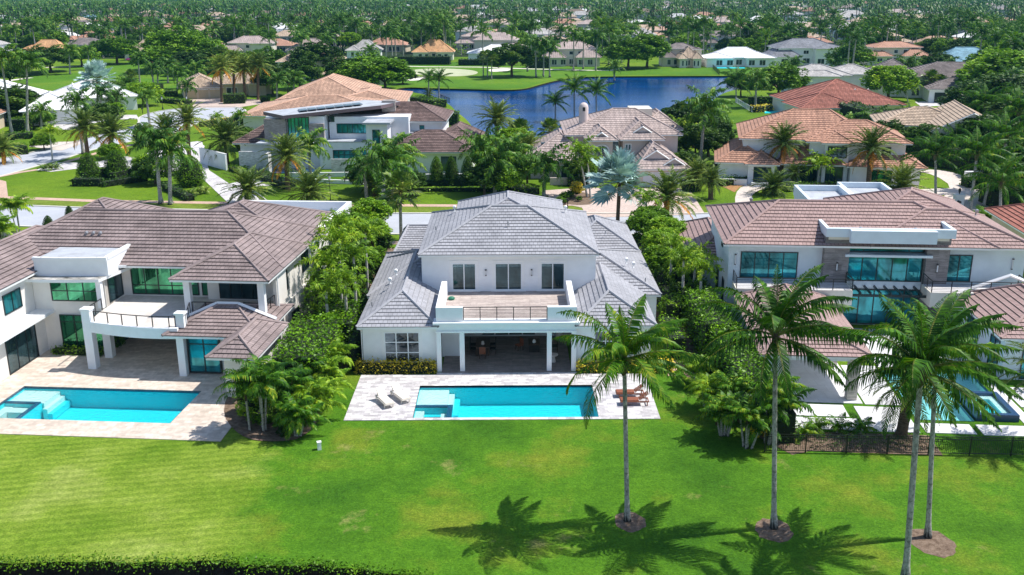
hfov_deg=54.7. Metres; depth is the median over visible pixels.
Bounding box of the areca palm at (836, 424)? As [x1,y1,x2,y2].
[821,412,853,440]
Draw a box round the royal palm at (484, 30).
[470,21,494,49]
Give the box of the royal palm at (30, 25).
[23,17,43,43]
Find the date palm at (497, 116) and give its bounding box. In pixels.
[474,95,519,136]
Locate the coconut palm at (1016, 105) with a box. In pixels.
[983,83,1023,120]
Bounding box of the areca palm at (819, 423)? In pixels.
[799,412,832,438]
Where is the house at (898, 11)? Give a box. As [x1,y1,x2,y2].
[889,9,908,15]
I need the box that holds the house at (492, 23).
[484,19,506,27]
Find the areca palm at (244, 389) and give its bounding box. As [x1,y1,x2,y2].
[212,360,274,430]
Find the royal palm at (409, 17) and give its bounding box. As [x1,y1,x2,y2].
[401,12,416,46]
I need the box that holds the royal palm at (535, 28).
[525,20,542,54]
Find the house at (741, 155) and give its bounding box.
[714,108,928,186]
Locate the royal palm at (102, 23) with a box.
[94,17,115,55]
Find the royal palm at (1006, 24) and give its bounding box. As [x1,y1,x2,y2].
[996,19,1015,31]
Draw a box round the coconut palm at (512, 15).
[502,11,520,22]
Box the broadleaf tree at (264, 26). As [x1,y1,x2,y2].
[256,24,275,32]
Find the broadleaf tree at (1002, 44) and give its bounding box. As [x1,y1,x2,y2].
[975,31,1023,70]
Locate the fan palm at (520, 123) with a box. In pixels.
[507,117,536,134]
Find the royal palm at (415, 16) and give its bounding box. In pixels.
[406,10,419,45]
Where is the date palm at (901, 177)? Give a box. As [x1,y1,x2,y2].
[870,158,933,191]
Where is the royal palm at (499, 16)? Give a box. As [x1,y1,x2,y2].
[494,11,507,31]
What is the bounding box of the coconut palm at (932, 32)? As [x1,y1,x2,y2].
[920,25,942,38]
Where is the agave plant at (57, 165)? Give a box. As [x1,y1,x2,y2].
[48,161,62,168]
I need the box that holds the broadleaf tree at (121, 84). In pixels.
[110,80,126,86]
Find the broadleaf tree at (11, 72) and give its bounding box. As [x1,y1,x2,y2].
[0,61,33,80]
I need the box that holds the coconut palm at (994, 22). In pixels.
[986,18,1003,29]
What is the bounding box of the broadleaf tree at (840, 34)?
[834,29,848,41]
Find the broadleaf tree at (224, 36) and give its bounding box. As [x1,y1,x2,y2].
[209,29,242,44]
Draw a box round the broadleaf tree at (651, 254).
[642,245,676,270]
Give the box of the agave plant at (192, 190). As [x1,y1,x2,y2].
[183,187,198,193]
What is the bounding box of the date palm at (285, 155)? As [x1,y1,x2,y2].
[256,132,314,191]
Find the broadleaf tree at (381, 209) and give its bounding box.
[351,197,393,220]
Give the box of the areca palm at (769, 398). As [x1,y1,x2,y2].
[737,367,802,445]
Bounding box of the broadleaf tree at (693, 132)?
[678,122,718,155]
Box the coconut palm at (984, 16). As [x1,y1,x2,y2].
[978,12,988,20]
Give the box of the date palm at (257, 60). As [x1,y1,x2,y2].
[242,51,276,99]
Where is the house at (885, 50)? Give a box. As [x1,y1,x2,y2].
[858,41,928,64]
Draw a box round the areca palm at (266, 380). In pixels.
[229,354,290,431]
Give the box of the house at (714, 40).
[700,31,735,49]
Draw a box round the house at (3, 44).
[0,40,11,50]
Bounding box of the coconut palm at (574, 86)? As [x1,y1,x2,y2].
[556,73,593,116]
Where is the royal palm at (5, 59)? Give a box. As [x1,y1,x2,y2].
[0,43,20,132]
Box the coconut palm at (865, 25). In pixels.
[858,22,875,43]
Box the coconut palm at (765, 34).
[754,27,777,49]
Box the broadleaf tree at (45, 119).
[21,112,57,126]
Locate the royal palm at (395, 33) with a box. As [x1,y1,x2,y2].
[379,26,403,55]
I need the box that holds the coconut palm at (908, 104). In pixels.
[888,102,928,109]
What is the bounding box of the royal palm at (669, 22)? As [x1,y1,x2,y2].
[660,15,678,42]
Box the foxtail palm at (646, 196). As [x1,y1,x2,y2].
[627,185,665,206]
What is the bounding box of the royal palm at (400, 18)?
[394,15,403,25]
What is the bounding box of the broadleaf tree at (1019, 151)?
[970,135,1023,163]
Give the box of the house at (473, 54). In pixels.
[466,44,518,61]
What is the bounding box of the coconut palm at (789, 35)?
[780,30,803,36]
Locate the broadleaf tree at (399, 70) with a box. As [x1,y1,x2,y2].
[355,57,415,88]
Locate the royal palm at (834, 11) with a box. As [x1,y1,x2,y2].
[827,7,842,40]
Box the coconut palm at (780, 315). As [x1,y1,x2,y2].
[693,263,877,529]
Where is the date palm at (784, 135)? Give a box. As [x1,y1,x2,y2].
[759,119,809,181]
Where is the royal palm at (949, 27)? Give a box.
[939,21,957,38]
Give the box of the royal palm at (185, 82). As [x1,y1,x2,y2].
[176,76,198,97]
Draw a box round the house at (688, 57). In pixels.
[675,46,703,67]
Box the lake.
[402,77,734,137]
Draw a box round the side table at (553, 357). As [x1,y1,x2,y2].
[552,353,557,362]
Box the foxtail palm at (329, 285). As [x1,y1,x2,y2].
[301,269,354,312]
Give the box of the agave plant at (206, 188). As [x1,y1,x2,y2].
[197,186,210,194]
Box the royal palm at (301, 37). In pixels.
[288,27,311,45]
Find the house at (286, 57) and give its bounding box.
[275,53,383,84]
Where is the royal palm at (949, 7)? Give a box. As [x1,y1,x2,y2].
[943,5,956,16]
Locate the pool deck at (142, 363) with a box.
[0,337,230,441]
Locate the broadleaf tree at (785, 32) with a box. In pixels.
[779,27,808,37]
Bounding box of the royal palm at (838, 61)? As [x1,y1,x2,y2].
[825,53,848,66]
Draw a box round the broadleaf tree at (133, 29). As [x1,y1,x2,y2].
[124,28,149,38]
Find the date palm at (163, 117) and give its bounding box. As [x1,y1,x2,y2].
[140,111,189,158]
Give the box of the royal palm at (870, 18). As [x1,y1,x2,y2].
[860,12,877,31]
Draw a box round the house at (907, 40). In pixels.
[874,31,911,43]
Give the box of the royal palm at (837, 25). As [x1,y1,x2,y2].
[828,20,845,43]
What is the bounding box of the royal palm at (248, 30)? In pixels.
[238,23,258,35]
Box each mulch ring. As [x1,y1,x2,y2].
[615,512,645,531]
[755,518,793,542]
[911,529,955,557]
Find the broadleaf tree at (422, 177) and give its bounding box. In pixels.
[405,170,427,195]
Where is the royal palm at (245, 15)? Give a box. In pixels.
[236,12,254,31]
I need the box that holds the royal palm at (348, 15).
[341,12,353,46]
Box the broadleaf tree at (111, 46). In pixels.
[90,35,140,63]
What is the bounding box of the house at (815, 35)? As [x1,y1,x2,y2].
[808,32,825,38]
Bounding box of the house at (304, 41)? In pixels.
[285,38,331,53]
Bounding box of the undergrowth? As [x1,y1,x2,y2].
[11,30,964,66]
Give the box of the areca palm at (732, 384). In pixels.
[709,366,753,403]
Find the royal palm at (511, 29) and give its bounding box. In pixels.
[501,21,520,43]
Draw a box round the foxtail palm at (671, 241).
[652,226,692,284]
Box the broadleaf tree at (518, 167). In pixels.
[511,155,547,185]
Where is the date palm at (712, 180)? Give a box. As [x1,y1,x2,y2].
[692,162,730,199]
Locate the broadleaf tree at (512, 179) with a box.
[482,167,522,190]
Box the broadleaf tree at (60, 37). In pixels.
[47,31,69,42]
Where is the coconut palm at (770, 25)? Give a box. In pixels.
[756,19,778,44]
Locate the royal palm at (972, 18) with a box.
[960,12,984,40]
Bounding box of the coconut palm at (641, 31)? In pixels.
[631,29,647,37]
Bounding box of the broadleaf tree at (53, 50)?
[31,45,74,71]
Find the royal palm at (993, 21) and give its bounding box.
[985,17,1002,34]
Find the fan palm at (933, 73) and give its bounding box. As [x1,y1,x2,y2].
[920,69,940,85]
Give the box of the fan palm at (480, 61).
[476,51,485,75]
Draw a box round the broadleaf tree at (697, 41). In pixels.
[669,33,707,49]
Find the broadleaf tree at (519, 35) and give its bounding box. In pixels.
[510,30,532,40]
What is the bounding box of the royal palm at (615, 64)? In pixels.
[604,56,625,80]
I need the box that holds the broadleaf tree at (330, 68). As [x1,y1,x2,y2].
[324,56,357,77]
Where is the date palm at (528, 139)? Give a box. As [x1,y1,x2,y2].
[508,127,545,155]
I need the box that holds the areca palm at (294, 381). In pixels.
[255,364,313,414]
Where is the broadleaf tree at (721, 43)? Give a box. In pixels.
[713,37,734,49]
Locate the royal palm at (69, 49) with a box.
[55,39,82,73]
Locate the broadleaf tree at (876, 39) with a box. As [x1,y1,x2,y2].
[857,33,891,47]
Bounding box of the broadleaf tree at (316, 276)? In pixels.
[306,268,337,288]
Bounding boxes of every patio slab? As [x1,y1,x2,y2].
[778,360,862,403]
[795,404,848,416]
[795,417,862,430]
[841,365,900,405]
[854,328,977,367]
[854,406,919,432]
[920,423,976,434]
[976,425,1023,436]
[987,380,1023,422]
[1010,387,1023,407]
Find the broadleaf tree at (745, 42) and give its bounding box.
[727,37,759,50]
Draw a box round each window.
[2,287,22,315]
[50,283,96,301]
[59,314,103,348]
[130,268,199,294]
[201,283,207,295]
[226,87,237,93]
[277,47,285,51]
[286,269,288,289]
[287,117,309,139]
[292,306,299,319]
[301,249,308,272]
[328,116,334,121]
[333,150,366,158]
[336,124,365,132]
[372,130,379,146]
[381,329,422,362]
[389,46,399,50]
[441,156,455,170]
[552,59,556,64]
[560,59,565,64]
[561,165,578,176]
[587,59,592,64]
[591,328,630,361]
[593,145,609,174]
[612,141,618,154]
[625,144,630,150]
[715,267,718,286]
[716,60,722,65]
[721,276,723,301]
[727,60,732,65]
[736,59,741,64]
[739,251,798,278]
[748,60,754,65]
[753,167,770,181]
[759,60,765,65]
[803,58,809,63]
[817,59,824,63]
[824,167,843,181]
[827,146,846,157]
[847,257,922,281]
[850,248,923,252]
[871,170,891,183]
[881,147,890,154]
[911,88,919,95]
[967,315,978,342]
[987,333,1000,372]
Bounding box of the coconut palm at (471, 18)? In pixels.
[462,14,479,25]
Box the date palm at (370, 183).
[351,166,393,196]
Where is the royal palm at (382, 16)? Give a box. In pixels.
[373,10,387,35]
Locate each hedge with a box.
[0,142,29,156]
[4,130,34,139]
[7,116,34,131]
[50,343,104,356]
[70,176,102,186]
[79,167,108,178]
[100,175,148,186]
[107,168,131,179]
[116,81,163,89]
[157,89,178,96]
[157,97,192,104]
[161,182,195,200]
[198,117,234,126]
[222,92,245,103]
[228,164,248,172]
[234,111,246,125]
[247,167,295,189]
[260,95,270,101]
[270,296,364,384]
[292,239,357,324]
[342,273,376,370]
[353,356,436,374]
[387,55,451,64]
[407,185,504,191]
[410,94,446,107]
[424,177,503,185]
[449,110,459,124]
[458,58,505,65]
[505,182,540,194]
[528,55,550,67]
[566,175,593,185]
[576,357,674,373]
[634,234,681,319]
[658,311,689,359]
[679,285,772,422]
[681,179,699,191]
[717,174,746,185]
[746,94,772,106]
[750,104,774,112]
[764,372,805,444]
[784,180,839,191]
[809,431,943,450]
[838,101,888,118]
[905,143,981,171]
[959,175,977,187]
[978,187,1023,206]
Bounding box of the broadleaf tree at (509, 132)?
[493,127,535,146]
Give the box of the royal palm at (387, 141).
[366,131,414,170]
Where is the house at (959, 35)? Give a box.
[951,32,979,40]
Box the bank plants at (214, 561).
[0,550,433,574]
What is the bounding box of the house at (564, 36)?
[550,29,573,37]
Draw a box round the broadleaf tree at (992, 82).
[958,72,1023,111]
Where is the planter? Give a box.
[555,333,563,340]
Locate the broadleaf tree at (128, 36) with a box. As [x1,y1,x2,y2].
[120,34,144,40]
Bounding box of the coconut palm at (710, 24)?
[702,18,719,52]
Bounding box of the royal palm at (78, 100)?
[57,86,96,153]
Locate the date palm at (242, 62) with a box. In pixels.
[228,54,260,99]
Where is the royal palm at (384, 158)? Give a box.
[351,135,417,223]
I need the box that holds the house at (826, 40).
[808,36,833,43]
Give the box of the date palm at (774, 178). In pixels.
[745,165,801,198]
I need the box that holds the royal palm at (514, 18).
[506,14,522,32]
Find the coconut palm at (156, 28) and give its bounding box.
[148,23,166,32]
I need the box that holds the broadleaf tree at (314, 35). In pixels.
[297,31,319,42]
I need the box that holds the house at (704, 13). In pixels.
[694,12,718,17]
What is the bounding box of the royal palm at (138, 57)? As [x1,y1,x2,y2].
[128,49,149,81]
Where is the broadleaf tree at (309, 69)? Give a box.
[278,56,321,85]
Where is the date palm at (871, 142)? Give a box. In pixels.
[840,124,903,181]
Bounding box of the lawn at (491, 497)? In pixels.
[0,368,1023,574]
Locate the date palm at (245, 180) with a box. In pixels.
[216,164,277,203]
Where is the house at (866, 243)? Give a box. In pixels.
[678,182,1023,399]
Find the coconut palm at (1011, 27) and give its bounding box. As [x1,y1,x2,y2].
[1000,26,1020,31]
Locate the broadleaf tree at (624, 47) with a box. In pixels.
[604,36,653,68]
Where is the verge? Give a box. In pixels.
[0,199,707,212]
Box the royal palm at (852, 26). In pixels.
[837,20,863,62]
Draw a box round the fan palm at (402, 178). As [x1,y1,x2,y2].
[375,167,424,238]
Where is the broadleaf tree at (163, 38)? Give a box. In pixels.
[140,25,204,53]
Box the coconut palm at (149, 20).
[144,17,157,35]
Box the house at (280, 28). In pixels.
[275,25,288,32]
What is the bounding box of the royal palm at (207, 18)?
[199,12,217,24]
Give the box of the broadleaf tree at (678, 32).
[670,26,685,36]
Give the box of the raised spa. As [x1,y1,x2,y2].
[960,391,1019,421]
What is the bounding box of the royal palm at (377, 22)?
[367,17,385,38]
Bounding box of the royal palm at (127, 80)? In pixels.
[114,73,139,84]
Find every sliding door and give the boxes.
[5,324,39,374]
[107,273,123,302]
[186,339,221,372]
[219,283,257,298]
[448,260,479,291]
[481,333,535,335]
[491,260,525,291]
[537,260,567,293]
[844,288,919,324]
[947,255,972,281]
[1018,349,1023,378]
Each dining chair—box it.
[469,341,475,354]
[479,347,485,358]
[490,341,495,353]
[515,337,523,350]
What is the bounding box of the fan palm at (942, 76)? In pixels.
[934,74,946,79]
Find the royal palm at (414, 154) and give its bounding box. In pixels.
[385,138,427,190]
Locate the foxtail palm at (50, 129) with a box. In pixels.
[36,121,67,160]
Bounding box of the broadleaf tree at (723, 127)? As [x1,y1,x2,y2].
[696,115,737,156]
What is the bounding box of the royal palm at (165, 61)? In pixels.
[153,55,180,82]
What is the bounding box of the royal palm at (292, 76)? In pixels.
[279,65,309,89]
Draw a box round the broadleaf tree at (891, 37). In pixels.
[874,33,901,40]
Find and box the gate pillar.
[952,188,965,205]
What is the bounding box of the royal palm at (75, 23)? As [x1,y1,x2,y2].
[68,19,82,37]
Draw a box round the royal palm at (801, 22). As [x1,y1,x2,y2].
[795,18,809,30]
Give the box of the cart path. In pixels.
[410,66,621,70]
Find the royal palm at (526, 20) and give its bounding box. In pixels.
[519,14,537,33]
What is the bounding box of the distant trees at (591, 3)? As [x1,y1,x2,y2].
[0,0,1023,17]
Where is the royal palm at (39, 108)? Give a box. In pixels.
[25,100,56,128]
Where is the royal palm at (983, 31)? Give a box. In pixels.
[967,21,999,53]
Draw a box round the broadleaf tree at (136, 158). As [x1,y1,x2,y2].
[128,154,153,168]
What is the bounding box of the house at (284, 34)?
[274,30,297,40]
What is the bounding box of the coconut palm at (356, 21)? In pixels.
[346,16,365,31]
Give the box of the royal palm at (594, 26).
[589,18,605,47]
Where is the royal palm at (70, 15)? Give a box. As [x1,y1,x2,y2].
[62,11,77,35]
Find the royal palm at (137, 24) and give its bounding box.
[131,18,144,28]
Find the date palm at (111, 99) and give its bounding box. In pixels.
[102,91,124,106]
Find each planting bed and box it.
[224,397,318,440]
[338,248,393,368]
[656,308,807,454]
[780,431,941,454]
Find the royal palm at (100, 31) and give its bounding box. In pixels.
[89,24,109,57]
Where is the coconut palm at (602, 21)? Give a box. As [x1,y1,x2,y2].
[591,15,612,54]
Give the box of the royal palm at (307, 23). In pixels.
[296,17,314,29]
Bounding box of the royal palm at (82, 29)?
[75,24,90,36]
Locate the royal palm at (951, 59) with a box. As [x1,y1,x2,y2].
[938,55,958,61]
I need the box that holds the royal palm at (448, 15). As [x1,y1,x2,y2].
[438,10,455,43]
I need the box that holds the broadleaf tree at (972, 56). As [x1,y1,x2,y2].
[962,49,985,61]
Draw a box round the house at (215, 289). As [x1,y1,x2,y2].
[0,197,351,396]
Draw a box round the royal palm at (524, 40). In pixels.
[515,30,536,71]
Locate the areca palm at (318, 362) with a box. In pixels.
[278,350,328,384]
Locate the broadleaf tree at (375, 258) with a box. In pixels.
[348,247,380,293]
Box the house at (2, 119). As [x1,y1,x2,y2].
[0,109,6,128]
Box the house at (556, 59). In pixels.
[541,41,601,66]
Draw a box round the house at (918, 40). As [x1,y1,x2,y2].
[910,36,957,43]
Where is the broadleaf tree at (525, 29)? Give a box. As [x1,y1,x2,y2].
[514,22,527,31]
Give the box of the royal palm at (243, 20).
[235,15,249,33]
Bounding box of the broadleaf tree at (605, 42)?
[602,36,620,47]
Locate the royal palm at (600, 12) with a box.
[591,7,606,18]
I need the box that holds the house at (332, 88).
[240,73,412,129]
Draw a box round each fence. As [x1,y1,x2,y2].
[735,98,752,111]
[764,433,1023,455]
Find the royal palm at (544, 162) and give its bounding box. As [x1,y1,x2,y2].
[519,142,574,196]
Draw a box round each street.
[0,107,244,174]
[0,206,991,232]
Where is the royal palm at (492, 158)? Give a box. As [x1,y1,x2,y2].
[468,138,519,192]
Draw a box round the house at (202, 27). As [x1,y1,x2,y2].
[177,25,205,32]
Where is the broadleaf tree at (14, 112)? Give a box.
[4,105,23,118]
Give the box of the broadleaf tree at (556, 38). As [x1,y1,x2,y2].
[548,35,565,41]
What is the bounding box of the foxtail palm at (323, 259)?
[293,240,348,280]
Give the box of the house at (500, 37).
[473,32,522,48]
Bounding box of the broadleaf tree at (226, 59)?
[208,50,254,71]
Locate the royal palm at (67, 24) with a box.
[59,19,71,35]
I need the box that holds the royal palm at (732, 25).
[726,21,739,34]
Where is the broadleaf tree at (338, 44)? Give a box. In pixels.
[329,36,351,45]
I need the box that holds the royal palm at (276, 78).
[263,70,288,98]
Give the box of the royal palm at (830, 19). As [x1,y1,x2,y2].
[823,14,839,40]
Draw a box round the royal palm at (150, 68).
[141,61,162,82]
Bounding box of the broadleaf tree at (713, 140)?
[695,132,732,165]
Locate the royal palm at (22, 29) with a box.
[16,24,29,47]
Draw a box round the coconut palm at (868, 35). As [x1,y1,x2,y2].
[860,27,878,65]
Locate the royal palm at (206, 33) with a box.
[195,27,212,39]
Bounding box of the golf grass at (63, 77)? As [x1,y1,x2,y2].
[22,62,763,89]
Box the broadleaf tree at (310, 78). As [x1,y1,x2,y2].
[302,67,324,81]
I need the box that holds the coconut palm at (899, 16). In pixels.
[890,12,905,26]
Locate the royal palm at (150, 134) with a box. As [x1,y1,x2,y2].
[120,117,189,204]
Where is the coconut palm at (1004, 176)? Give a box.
[961,153,1023,205]
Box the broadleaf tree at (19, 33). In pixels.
[0,31,23,47]
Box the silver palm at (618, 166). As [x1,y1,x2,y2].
[581,145,649,220]
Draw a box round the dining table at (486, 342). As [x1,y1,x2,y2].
[476,338,489,355]
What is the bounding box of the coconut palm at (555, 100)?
[541,89,570,119]
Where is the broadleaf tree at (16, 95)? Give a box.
[0,83,42,110]
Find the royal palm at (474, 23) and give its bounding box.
[465,18,478,31]
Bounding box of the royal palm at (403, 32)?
[390,24,413,55]
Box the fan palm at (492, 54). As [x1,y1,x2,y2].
[484,50,499,78]
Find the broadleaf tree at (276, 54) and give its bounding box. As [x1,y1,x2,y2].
[245,46,285,70]
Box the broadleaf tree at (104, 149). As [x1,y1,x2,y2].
[96,143,124,155]
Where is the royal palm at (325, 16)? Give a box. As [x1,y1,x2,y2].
[315,10,328,24]
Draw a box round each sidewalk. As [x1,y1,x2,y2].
[0,169,35,176]
[0,196,571,206]
[2,233,397,243]
[64,144,132,161]
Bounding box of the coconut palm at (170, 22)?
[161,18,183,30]
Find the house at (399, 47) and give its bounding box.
[373,38,410,51]
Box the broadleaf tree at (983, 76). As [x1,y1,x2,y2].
[954,72,1002,87]
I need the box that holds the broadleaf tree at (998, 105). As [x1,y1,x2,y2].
[979,91,1023,122]
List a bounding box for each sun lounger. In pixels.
[375,386,394,408]
[390,382,410,403]
[615,384,643,396]
[619,391,648,405]
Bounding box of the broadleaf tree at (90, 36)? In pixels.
[84,32,102,39]
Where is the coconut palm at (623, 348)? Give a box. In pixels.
[552,294,712,522]
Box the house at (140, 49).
[124,40,145,59]
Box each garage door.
[187,90,196,98]
[198,90,208,98]
[210,89,219,97]
[643,172,661,186]
[934,93,945,101]
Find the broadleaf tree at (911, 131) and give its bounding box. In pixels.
[898,123,946,151]
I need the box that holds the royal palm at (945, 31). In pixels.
[932,22,952,36]
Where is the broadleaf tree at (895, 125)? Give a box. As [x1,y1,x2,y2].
[875,118,905,130]
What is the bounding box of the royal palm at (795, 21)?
[783,19,801,33]
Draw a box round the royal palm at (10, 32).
[1,24,18,49]
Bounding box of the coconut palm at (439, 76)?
[427,68,452,97]
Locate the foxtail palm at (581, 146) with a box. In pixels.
[560,135,602,196]
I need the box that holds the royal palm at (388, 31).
[374,21,397,56]
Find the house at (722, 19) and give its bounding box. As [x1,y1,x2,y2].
[715,17,737,24]
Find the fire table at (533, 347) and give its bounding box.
[528,338,539,351]
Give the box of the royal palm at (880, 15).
[874,12,893,27]
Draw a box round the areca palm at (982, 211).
[973,204,991,218]
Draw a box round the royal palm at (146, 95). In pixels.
[131,84,160,124]
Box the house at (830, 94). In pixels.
[769,79,906,111]
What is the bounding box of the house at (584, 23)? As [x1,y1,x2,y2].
[577,20,591,28]
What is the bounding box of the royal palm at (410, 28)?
[405,22,421,50]
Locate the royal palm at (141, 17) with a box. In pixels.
[131,12,148,24]
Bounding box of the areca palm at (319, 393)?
[289,377,346,421]
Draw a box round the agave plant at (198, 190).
[190,186,204,194]
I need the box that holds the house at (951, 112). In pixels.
[870,100,1023,135]
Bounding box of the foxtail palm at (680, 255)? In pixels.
[663,244,706,292]
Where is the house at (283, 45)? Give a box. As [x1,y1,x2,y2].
[275,39,297,51]
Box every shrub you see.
[42,215,52,225]
[64,206,71,214]
[75,152,101,177]
[103,149,128,175]
[114,336,125,348]
[131,124,142,143]
[173,155,206,186]
[232,390,263,405]
[235,393,264,416]
[246,406,272,424]
[266,401,289,428]
[275,426,288,437]
[308,291,339,314]
[310,312,332,319]
[326,310,344,317]
[343,288,368,317]
[347,261,370,285]
[347,264,377,279]
[347,265,370,291]
[370,254,382,273]
[376,234,394,249]
[429,156,444,180]
[444,156,459,182]
[460,156,473,179]
[558,191,569,197]
[567,190,574,196]
[568,181,585,194]
[632,232,643,239]
[653,265,673,285]
[657,292,686,317]
[667,266,692,293]
[668,282,686,294]
[675,291,688,311]
[684,277,710,294]
[689,269,705,281]
[750,423,768,437]
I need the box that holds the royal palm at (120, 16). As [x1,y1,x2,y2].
[112,14,123,33]
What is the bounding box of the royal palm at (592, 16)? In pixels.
[587,13,601,28]
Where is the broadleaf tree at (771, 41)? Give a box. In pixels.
[764,35,793,50]
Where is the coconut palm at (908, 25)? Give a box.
[900,16,916,40]
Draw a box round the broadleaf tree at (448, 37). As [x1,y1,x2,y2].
[432,29,455,41]
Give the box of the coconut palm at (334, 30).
[326,24,345,45]
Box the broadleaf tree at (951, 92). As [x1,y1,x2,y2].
[935,79,979,111]
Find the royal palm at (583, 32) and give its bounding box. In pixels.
[575,26,593,68]
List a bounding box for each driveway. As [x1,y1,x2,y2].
[0,180,7,195]
[29,141,79,150]
[37,141,204,171]
[46,115,137,129]
[191,98,262,107]
[191,141,269,202]
[546,187,703,216]
[735,183,783,201]
[916,101,943,105]
[921,169,987,212]
[921,188,949,194]
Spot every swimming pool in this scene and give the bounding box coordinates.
[0,386,200,422]
[413,385,597,417]
[765,110,778,113]
[884,371,987,421]
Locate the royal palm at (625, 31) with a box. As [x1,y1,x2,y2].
[611,22,636,62]
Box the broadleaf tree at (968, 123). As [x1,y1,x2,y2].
[945,112,1023,147]
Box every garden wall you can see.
[199,147,227,169]
[284,177,363,184]
[289,172,347,176]
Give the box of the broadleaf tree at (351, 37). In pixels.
[337,32,360,46]
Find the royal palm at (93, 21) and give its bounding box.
[86,17,99,38]
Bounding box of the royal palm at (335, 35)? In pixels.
[325,25,342,45]
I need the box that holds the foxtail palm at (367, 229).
[346,218,386,294]
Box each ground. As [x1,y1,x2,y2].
[0,56,1023,574]
[11,7,1012,58]
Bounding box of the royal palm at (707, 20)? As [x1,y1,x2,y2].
[696,13,714,53]
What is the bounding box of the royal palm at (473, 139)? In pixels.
[454,125,504,187]
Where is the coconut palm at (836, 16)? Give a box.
[827,12,845,40]
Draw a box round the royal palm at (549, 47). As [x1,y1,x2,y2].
[537,37,563,76]
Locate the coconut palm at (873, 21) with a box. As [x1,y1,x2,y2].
[862,17,880,32]
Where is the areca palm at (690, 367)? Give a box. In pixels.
[675,352,720,382]
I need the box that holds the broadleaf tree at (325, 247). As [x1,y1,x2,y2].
[313,242,362,269]
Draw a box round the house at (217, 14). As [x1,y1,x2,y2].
[209,12,223,19]
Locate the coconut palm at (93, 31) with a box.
[87,24,105,38]
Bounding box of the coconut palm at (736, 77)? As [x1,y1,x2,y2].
[717,65,754,99]
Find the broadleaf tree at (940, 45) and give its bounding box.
[930,38,954,52]
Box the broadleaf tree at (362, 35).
[351,31,368,44]
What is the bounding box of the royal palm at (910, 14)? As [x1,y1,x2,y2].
[903,10,920,39]
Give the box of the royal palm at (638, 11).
[632,7,644,20]
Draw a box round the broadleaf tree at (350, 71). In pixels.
[333,61,378,83]
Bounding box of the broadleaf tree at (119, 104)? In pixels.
[105,102,125,112]
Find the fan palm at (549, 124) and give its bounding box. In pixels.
[537,117,560,135]
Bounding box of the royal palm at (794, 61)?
[780,54,806,66]
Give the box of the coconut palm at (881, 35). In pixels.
[871,25,895,41]
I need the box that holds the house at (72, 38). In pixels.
[67,35,87,41]
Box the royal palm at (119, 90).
[103,86,129,104]
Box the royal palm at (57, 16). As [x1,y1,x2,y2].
[51,12,65,21]
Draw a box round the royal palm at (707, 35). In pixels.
[695,28,717,52]
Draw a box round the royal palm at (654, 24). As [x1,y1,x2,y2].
[644,18,660,33]
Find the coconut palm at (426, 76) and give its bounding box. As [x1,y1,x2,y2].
[417,67,440,93]
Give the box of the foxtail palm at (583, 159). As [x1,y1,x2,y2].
[569,147,605,196]
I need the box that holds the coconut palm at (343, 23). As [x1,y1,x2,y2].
[333,15,350,51]
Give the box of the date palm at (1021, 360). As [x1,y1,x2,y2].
[991,328,1023,403]
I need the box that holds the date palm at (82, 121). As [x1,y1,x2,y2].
[58,105,110,152]
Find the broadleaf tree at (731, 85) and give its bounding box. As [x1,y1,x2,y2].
[725,74,753,96]
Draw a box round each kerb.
[0,106,245,175]
[0,204,980,213]
[17,225,641,234]
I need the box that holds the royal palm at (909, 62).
[893,52,924,67]
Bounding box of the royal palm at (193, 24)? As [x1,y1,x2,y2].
[188,21,200,30]
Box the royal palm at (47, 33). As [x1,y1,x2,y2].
[36,28,56,38]
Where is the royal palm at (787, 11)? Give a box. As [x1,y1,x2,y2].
[782,5,795,21]
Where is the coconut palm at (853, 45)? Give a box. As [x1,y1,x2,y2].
[838,34,867,51]
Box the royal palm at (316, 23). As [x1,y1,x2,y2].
[309,18,322,28]
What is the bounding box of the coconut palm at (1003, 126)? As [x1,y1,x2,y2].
[963,107,1023,150]
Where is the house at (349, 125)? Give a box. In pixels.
[232,100,486,173]
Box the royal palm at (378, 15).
[373,12,386,37]
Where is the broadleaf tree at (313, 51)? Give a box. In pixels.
[288,40,344,67]
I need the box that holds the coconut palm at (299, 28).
[287,23,305,36]
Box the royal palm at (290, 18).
[284,12,299,36]
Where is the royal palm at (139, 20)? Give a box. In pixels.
[128,13,149,39]
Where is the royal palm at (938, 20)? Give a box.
[931,13,949,36]
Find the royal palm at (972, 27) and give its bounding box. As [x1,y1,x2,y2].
[961,21,986,38]
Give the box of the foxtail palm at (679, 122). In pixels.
[668,113,697,151]
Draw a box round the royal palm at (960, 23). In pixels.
[956,14,974,28]
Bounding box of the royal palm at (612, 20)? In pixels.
[604,14,619,27]
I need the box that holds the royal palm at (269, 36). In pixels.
[259,29,279,45]
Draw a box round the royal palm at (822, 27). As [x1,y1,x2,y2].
[809,20,832,39]
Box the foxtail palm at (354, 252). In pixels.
[326,239,379,303]
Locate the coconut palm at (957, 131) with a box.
[930,119,976,148]
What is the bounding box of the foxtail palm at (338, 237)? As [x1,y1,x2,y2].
[310,221,365,299]
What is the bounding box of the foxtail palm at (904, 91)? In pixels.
[890,76,923,101]
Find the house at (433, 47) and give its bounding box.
[411,39,455,59]
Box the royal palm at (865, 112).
[858,104,889,121]
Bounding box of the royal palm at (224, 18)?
[220,14,229,43]
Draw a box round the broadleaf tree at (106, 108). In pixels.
[82,101,124,126]
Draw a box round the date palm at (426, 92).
[421,87,434,96]
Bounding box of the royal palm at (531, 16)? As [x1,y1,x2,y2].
[524,13,535,26]
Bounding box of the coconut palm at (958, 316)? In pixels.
[855,289,1023,538]
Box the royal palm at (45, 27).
[34,21,53,31]
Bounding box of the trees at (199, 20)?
[0,4,1023,35]
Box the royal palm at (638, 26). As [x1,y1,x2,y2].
[627,20,643,37]
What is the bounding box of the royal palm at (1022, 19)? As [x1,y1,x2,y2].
[1016,14,1023,23]

